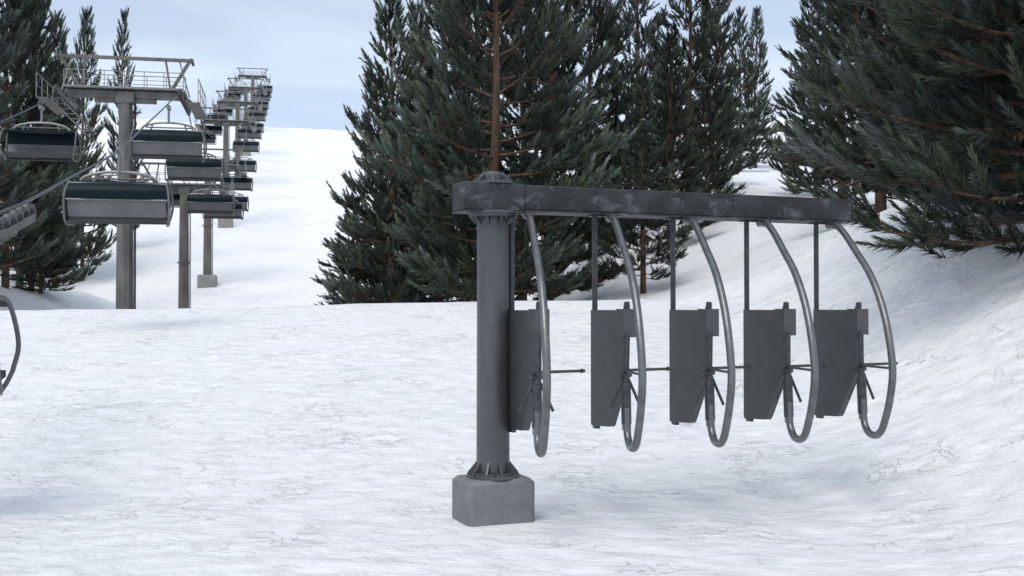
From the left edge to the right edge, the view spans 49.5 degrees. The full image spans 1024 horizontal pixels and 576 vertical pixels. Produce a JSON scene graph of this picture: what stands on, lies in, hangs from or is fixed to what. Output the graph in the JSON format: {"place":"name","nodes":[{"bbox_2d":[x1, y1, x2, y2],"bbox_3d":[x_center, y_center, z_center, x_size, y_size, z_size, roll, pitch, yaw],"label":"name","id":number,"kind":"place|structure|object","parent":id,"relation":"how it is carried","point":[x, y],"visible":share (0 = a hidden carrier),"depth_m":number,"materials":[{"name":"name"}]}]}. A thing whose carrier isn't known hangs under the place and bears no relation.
{"place":"outdoors","nodes":[
{"label":"outdoors","id":0,"kind":"place"},
{"bbox_2d":[0,204,35,244],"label":"sheave train","id":1,"kind":"object","parent":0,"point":[13,223],"visible":1,"depth_m":17.73,"materials":[{"name":"metal"}]},
{"bbox_2d":[166,203,170,217],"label":"chairlift chair","id":2,"kind":"object","parent":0,"point":[167,209],"visible":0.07,"depth_m":71.61,"materials":[{"name":"grey metal"}]},
{"bbox_2d":[202,125,215,144],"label":"chairlift chair","id":3,"kind":"object","parent":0,"point":[210,139],"visible":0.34,"depth_m":114.68,"materials":[{"name":"grey metal"}]},
{"bbox_2d":[220,167,252,191],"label":"chairlift chair","id":4,"kind":"object","parent":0,"point":[242,184],"visible":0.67,"depth_m":90.90,"materials":[{"name":"grey metal"}]},
{"bbox_2d":[0,0,884,131],"label":"sky","id":5,"kind":"structure","parent":0,"point":[310,51],"materials":[{"name":"blue"}]},
{"bbox_2d":[0,115,1023,575],"bbox_3d":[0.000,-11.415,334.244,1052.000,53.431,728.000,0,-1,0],"label":"snow ground","id":6,"kind":"structure","parent":0,"point":[258,411],"depth_m":17.69,"materials":[{"name":"white snow"}]},
{"bbox_2d":[0,0,73,278],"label":"pine tree","id":7,"kind":"object","parent":6,"relation":"on","point":[31,187],"visible":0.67,"depth_m":50.28,"materials":[{"name":"green plant"}]},
{"bbox_2d":[0,0,85,288],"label":"pine tree","id":8,"kind":"object","parent":6,"relation":"on","point":[34,43],"visible":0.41,"depth_m":55.87,"materials":[{"name":"green plant"}]},
{"bbox_2d":[10,241,77,293],"bbox_3d":[-25.613,-1.987,60.245,4.269,4.789,3.876,0,-1,-2],"label":"pine tree","id":9,"kind":"object","parent":6,"relation":"on","point":[53,272],"visible":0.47,"depth_m":59.74,"materials":[{"name":"green plant"}]},
{"bbox_2d":[0,0,88,291],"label":"pine tree","id":10,"kind":"object","parent":6,"relation":"on","point":[68,255],"visible":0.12,"depth_m":60.37,"materials":[{"name":"green plant"}]},
{"bbox_2d":[0,6,89,285],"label":"pine tree","id":11,"kind":"object","parent":6,"relation":"on","point":[1,90],"visible":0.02,"depth_m":89.73,"materials":[{"name":"green plant"}]},
{"bbox_2d":[10,9,99,286],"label":"pine tree","id":12,"kind":"object","parent":6,"relation":"on","point":[73,238],"visible":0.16,"depth_m":76.14,"materials":[{"name":"green plant"}]},
{"bbox_2d":[62,5,116,280],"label":"pine tree","id":13,"kind":"object","parent":6,"relation":"on","point":[98,241],"visible":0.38,"depth_m":92.15,"materials":[{"name":"green plant"}]},
{"bbox_2d":[36,53,205,308],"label":"chairlift tower","id":14,"kind":"structure","parent":6,"relation":"on","point":[125,98],"depth_m":44.85,"materials":[{"name":"metal"}]},
{"bbox_2d":[0,79,242,182],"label":"haul rope","id":15,"kind":"object","parent":14,"relation":"attached to","point":[80,111],"visible":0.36,"depth_m":43.41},
{"bbox_2d":[0,105,80,161],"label":"chairlift chair","id":16,"kind":"object","parent":15,"relation":"hanging from","point":[35,145],"visible":1,"depth_m":40.27,"materials":[{"name":"metal"}]},
{"bbox_2d":[85,163,137,181],"bbox_3d":[-20.180,-5.311,55.998,2.602,2.015,1.106,0,-1,-11],"label":"chairlift chair","id":17,"kind":"object","parent":15,"relation":"hanging from","point":[112,165],"visible":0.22,"depth_m":55.96,"materials":[{"name":"metal"}]},
{"bbox_2d":[166,181,179,207],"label":"chairlift chair","id":18,"kind":"object","parent":15,"relation":"hanging from","point":[176,196],"visible":0.1,"depth_m":84.46,"materials":[{"name":"metal"}]},
{"bbox_2d":[200,118,222,135],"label":"chairlift chair","id":19,"kind":"object","parent":15,"relation":"hanging from","point":[212,128],"visible":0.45,"depth_m":125.68,"materials":[{"name":"metal"}]},
{"bbox_2d":[206,109,227,119],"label":"chairlift chair","id":20,"kind":"object","parent":15,"relation":"hanging from","point":[219,116],"visible":0.35,"depth_m":136.68,"materials":[{"name":"metal"}]},
{"bbox_2d":[212,105,232,114],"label":"chairlift chair","id":21,"kind":"object","parent":15,"relation":"hanging from","point":[229,111],"visible":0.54,"depth_m":147.73,"materials":[{"name":"metal"}]},
{"bbox_2d":[218,94,234,107],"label":"chairlift chair","id":22,"kind":"object","parent":15,"relation":"hanging from","point":[227,105],"visible":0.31,"depth_m":158.46,"materials":[{"name":"metal"}]},
{"bbox_2d":[224,90,240,100],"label":"chairlift chair","id":23,"kind":"object","parent":15,"relation":"hanging from","point":[232,95],"visible":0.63,"depth_m":171.75,"materials":[{"name":"metal"}]},
{"bbox_2d":[0,78,265,213],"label":"haul rope","id":24,"kind":"object","parent":14,"relation":"attached to","point":[52,187],"visible":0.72,"depth_m":23.66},
{"bbox_2d":[0,295,20,395],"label":"chairlift chair","id":25,"kind":"object","parent":24,"relation":"hanging from","point":[5,301],"visible":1,"depth_m":13.27,"materials":[{"name":"metal"}]},
{"bbox_2d":[62,147,173,226],"bbox_3d":[-10.120,-2.593,28.650,2.602,2.015,1.106,0,-1,-11],"label":"chairlift chair","id":26,"kind":"object","parent":24,"relation":"hanging from","point":[94,201],"visible":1,"depth_m":28.24,"materials":[{"name":"metal"}]},
{"bbox_2d":[129,105,206,162],"bbox_3d":[-12.420,-5.577,40.202,2.602,2.015,1.106,0,-1,-11],"label":"chairlift chair","id":27,"kind":"object","parent":24,"relation":"hanging from","point":[151,143],"visible":0.95,"depth_m":39.79,"materials":[{"name":"metal"}]},
{"bbox_2d":[164,152,224,182],"bbox_3d":[-14.620,-5.857,51.209,2.602,2.015,1.106,0,-1,-11],"label":"chairlift chair","id":28,"kind":"object","parent":24,"relation":"hanging from","point":[208,169],"visible":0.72,"depth_m":50.78,"materials":[{"name":"metal"}]},
{"bbox_2d":[185,182,234,214],"bbox_3d":[-16.620,-5.037,61.196,2.602,2.015,1.106,0,-1,-11],"label":"chairlift chair","id":29,"kind":"object","parent":24,"relation":"hanging from","point":[221,203],"visible":0.98,"depth_m":60.79,"materials":[{"name":"metal"}]},
{"bbox_2d":[203,189,243,219],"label":"chairlift chair","id":30,"kind":"object","parent":24,"relation":"hanging from","point":[239,207],"visible":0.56,"depth_m":72.90,"materials":[{"name":"metal"}]},
{"bbox_2d":[228,184,248,211],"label":"chairlift chair","id":31,"kind":"object","parent":24,"relation":"hanging from","point":[240,198],"visible":0.34,"depth_m":81.99,"materials":[{"name":"metal"}]},
{"bbox_2d":[227,150,256,172],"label":"chairlift chair","id":32,"kind":"object","parent":24,"relation":"hanging from","point":[251,163],"visible":0.8,"depth_m":100.98,"materials":[{"name":"metal"}]},
{"bbox_2d":[232,132,259,152],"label":"chairlift chair","id":33,"kind":"object","parent":24,"relation":"hanging from","point":[251,145],"visible":0.93,"depth_m":109.98,"materials":[{"name":"metal"}]},
{"bbox_2d":[237,121,261,139],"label":"chairlift chair","id":34,"kind":"object","parent":24,"relation":"hanging from","point":[241,133],"visible":0.82,"depth_m":119.00,"materials":[{"name":"metal"}]},
{"bbox_2d":[241,115,263,132],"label":"chairlift chair","id":35,"kind":"object","parent":24,"relation":"hanging from","point":[259,125],"visible":0.59,"depth_m":128.14,"materials":[{"name":"metal"}]},
{"bbox_2d":[244,105,265,121],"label":"chairlift chair","id":36,"kind":"object","parent":24,"relation":"hanging from","point":[259,116],"visible":0.8,"depth_m":138.11,"materials":[{"name":"metal"}]},
{"bbox_2d":[248,100,267,114],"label":"chairlift chair","id":37,"kind":"object","parent":24,"relation":"hanging from","point":[264,109],"visible":0.56,"depth_m":148.18,"materials":[{"name":"metal"}]},
{"bbox_2d":[250,97,268,108],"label":"chairlift chair","id":38,"kind":"object","parent":24,"relation":"hanging from","point":[265,103],"visible":0.5,"depth_m":157.26,"materials":[{"name":"metal"}]},
{"bbox_2d":[253,92,269,101],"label":"chairlift chair","id":39,"kind":"object","parent":24,"relation":"hanging from","point":[264,98],"visible":0.69,"depth_m":168.24,"materials":[{"name":"metal"}]},
{"bbox_2d":[255,86,271,97],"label":"chairlift chair","id":40,"kind":"object","parent":24,"relation":"hanging from","point":[269,92],"visible":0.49,"depth_m":178.42,"materials":[{"name":"metal"}]},
{"bbox_2d":[258,84,272,91],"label":"chairlift chair","id":41,"kind":"object","parent":24,"relation":"hanging from","point":[269,88],"visible":0.55,"depth_m":189.38,"materials":[{"name":"metal"}]},
{"bbox_2d":[103,6,148,229],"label":"pine tree","id":42,"kind":"object","parent":6,"relation":"on","point":[113,144],"visible":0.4,"depth_m":104.11,"materials":[{"name":"green plant"}]},
{"bbox_2d":[140,162,234,307],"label":"chairlift tower","id":43,"kind":"structure","parent":6,"relation":"on","point":[183,189],"depth_m":69.83,"materials":[{"name":"grey metal"}]},
{"bbox_2d":[166,148,246,287],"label":"chairlift tower","id":44,"kind":"structure","parent":6,"relation":"on","point":[207,279],"depth_m":89.81,"materials":[{"name":"grey metal"}]},
{"bbox_2d":[194,107,255,227],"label":"chairlift tower","id":45,"kind":"structure","parent":6,"relation":"on","point":[225,223],"depth_m":115.01,"materials":[{"name":"grey metal"}]},
{"bbox_2d":[212,90,261,175],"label":"chairlift tower","id":46,"kind":"structure","parent":6,"relation":"on","point":[237,104],"depth_m":140.15,"materials":[{"name":"metal"}]},
{"bbox_2d":[224,77,266,155],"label":"chairlift tower","id":47,"kind":"structure","parent":6,"relation":"on","point":[243,88],"depth_m":165.26,"materials":[{"name":"metal"}]},
{"bbox_2d":[235,67,269,121],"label":"chairlift tower","id":48,"kind":"structure","parent":6,"relation":"on","point":[251,76],"depth_m":195.37,"materials":[{"name":"metal"}]},
{"bbox_2d":[310,194,408,304],"bbox_3d":[-6.620,-0.939,48.021,4.189,6.317,4.460,1,-1,-36],"label":"pine tree","id":49,"kind":"object","parent":6,"relation":"on","point":[356,277],"visible":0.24,"depth_m":47.45,"materials":[{"name":"green plant"}]},
{"bbox_2d":[322,67,424,302],"bbox_3d":[-6.190,-4.081,51.761,5.930,12.771,5.384,0,-1,12],"label":"pine tree","id":50,"kind":"object","parent":6,"relation":"on","point":[355,190],"visible":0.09,"depth_m":51.87,"materials":[{"name":"green plant"}]},
{"bbox_2d":[319,0,466,304],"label":"pine tree","id":51,"kind":"object","parent":6,"relation":"on","point":[403,289],"visible":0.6,"depth_m":44.48,"materials":[{"name":"green plant"}]},
{"bbox_2d":[355,0,459,302],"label":"pine tree","id":52,"kind":"object","parent":6,"relation":"on","point":[414,10],"visible":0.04,"depth_m":57.97,"materials":[{"name":"green plant"}]},
{"bbox_2d":[334,0,504,302],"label":"pine tree","id":53,"kind":"object","parent":6,"relation":"on","point":[452,41],"visible":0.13,"depth_m":47.45,"materials":[{"name":"green plant"}]},
{"bbox_2d":[384,1,539,302],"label":"pine tree","id":54,"kind":"object","parent":6,"relation":"on","point":[475,53],"visible":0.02,"depth_m":51.45,"materials":[{"name":"green plant"}]},
{"bbox_2d":[356,0,638,301],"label":"pine tree","id":55,"kind":"object","parent":6,"relation":"on","point":[454,167],"visible":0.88,"depth_m":38.84,"materials":[{"name":"green plant"}]},
{"bbox_2d":[452,0,598,300],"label":"pine tree","id":56,"kind":"object","parent":6,"relation":"on","point":[564,267],"visible":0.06,"depth_m":59.07,"materials":[{"name":"green plant"}]},
{"bbox_2d":[462,0,649,300],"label":"pine tree","id":57,"kind":"object","parent":6,"relation":"on","point":[579,225],"visible":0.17,"depth_m":46.64,"materials":[{"name":"green plant"}]},
{"bbox_2d":[518,0,656,246],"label":"pine tree","id":58,"kind":"object","parent":6,"relation":"on","point":[609,19],"visible":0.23,"depth_m":65.10,"materials":[{"name":"green plant"}]},
{"bbox_2d":[583,0,685,189],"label":"pine tree","id":59,"kind":"object","parent":6,"relation":"on","point":[636,34],"visible":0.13,"depth_m":83.30,"materials":[{"name":"green plant"}]},
{"bbox_2d":[597,70,690,293],"bbox_3d":[5.121,-4.162,43.996,4.014,8.950,3.770,0,-1,8],"label":"pine tree","id":60,"kind":"object","parent":6,"relation":"on","point":[632,237],"visible":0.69,"depth_m":43.89,"materials":[{"name":"green plant"}]},
{"bbox_2d":[452,171,897,526],"bbox_3d":[2.174,0.734,12.768,5.360,4.130,2.229,0,-1,-22],"label":"chair storage rack","id":61,"kind":"object","parent":6,"relation":"on","point":[492,486],"visible":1,"depth_m":12.63,"materials":[{"name":"metal"}]},
{"bbox_2d":[627,29,726,248],"bbox_3d":[8.421,-7.725,58.197,5.688,11.589,5.734,0,-1,4],"label":"pine tree","id":62,"kind":"object","parent":6,"relation":"on","point":[670,116],"visible":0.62,"depth_m":57.75,"materials":[{"name":"green plant"}]},
{"bbox_2d":[634,0,745,192],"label":"pine tree","id":63,"kind":"object","parent":6,"relation":"on","point":[720,95],"visible":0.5,"depth_m":71.48,"materials":[{"name":"green plant"}]},
{"bbox_2d":[678,83,746,222],"bbox_3d":[11.337,-7.699,64.170,4.237,8.423,3.979,-1,-1,39],"label":"pine tree","id":64,"kind":"object","parent":6,"relation":"on","point":[707,108],"visible":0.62,"depth_m":63.79,"materials":[{"name":"green plant"}]},
{"bbox_2d":[676,0,763,179],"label":"pine tree","id":65,"kind":"object","parent":6,"relation":"on","point":[729,106],"visible":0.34,"depth_m":81.55,"materials":[{"name":"green plant"}]},
{"bbox_2d":[707,5,773,170],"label":"pine tree","id":66,"kind":"object","parent":6,"relation":"on","point":[750,87],"visible":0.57,"depth_m":97.83,"materials":[{"name":"green plant"}]},
{"bbox_2d":[736,5,783,167],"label":"pine tree","id":67,"kind":"object","parent":6,"relation":"on","point":[757,25],"visible":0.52,"depth_m":109.97,"materials":[{"name":"green plant"}]},
{"bbox_2d":[762,0,849,195],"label":"pine tree","id":68,"kind":"object","parent":6,"relation":"on","point":[800,37],"visible":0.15,"depth_m":70.06,"materials":[{"name":"green plant"}]},
{"bbox_2d":[765,0,874,195],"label":"pine tree","id":69,"kind":"object","parent":6,"relation":"on","point":[787,131],"visible":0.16,"depth_m":62.39,"materials":[{"name":"green plant"}]},
{"bbox_2d":[767,0,936,212],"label":"pine tree","id":70,"kind":"object","parent":6,"relation":"on","point":[834,174],"visible":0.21,"depth_m":43.88,"materials":[{"name":"green plant"}]},
{"bbox_2d":[847,27,934,187],"bbox_3d":[20.197,-11.620,54.027,8.474,16.846,7.959,0,-1,6],"label":"pine tree","id":71,"kind":"object","parent":6,"relation":"on","point":[864,141],"depth_m":53.76,"materials":[{"name":"green plant"}]},
{"bbox_2d":[786,0,1023,259],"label":"pine tree","id":72,"kind":"object","parent":6,"relation":"on","point":[983,25],"visible":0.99,"depth_m":20.53,"materials":[{"name":"green plant"}]},
{"bbox_2d":[821,0,1023,226],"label":"pine tree","id":73,"kind":"object","parent":6,"relation":"on","point":[876,83],"visible":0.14,"depth_m":25.15,"materials":[{"name":"green plant"}]},
{"bbox_2d":[852,0,1021,197],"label":"pine tree","id":74,"kind":"object","parent":6,"relation":"on","point":[884,189],"depth_m":44.53,"materials":[{"name":"green plant"}]},
{"bbox_2d":[859,29,1023,171],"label":"pine tree","id":75,"kind":"object","parent":6,"relation":"on","point":[873,47],"depth_m":35.81,"materials":[{"name":"green plant"}]}
]}

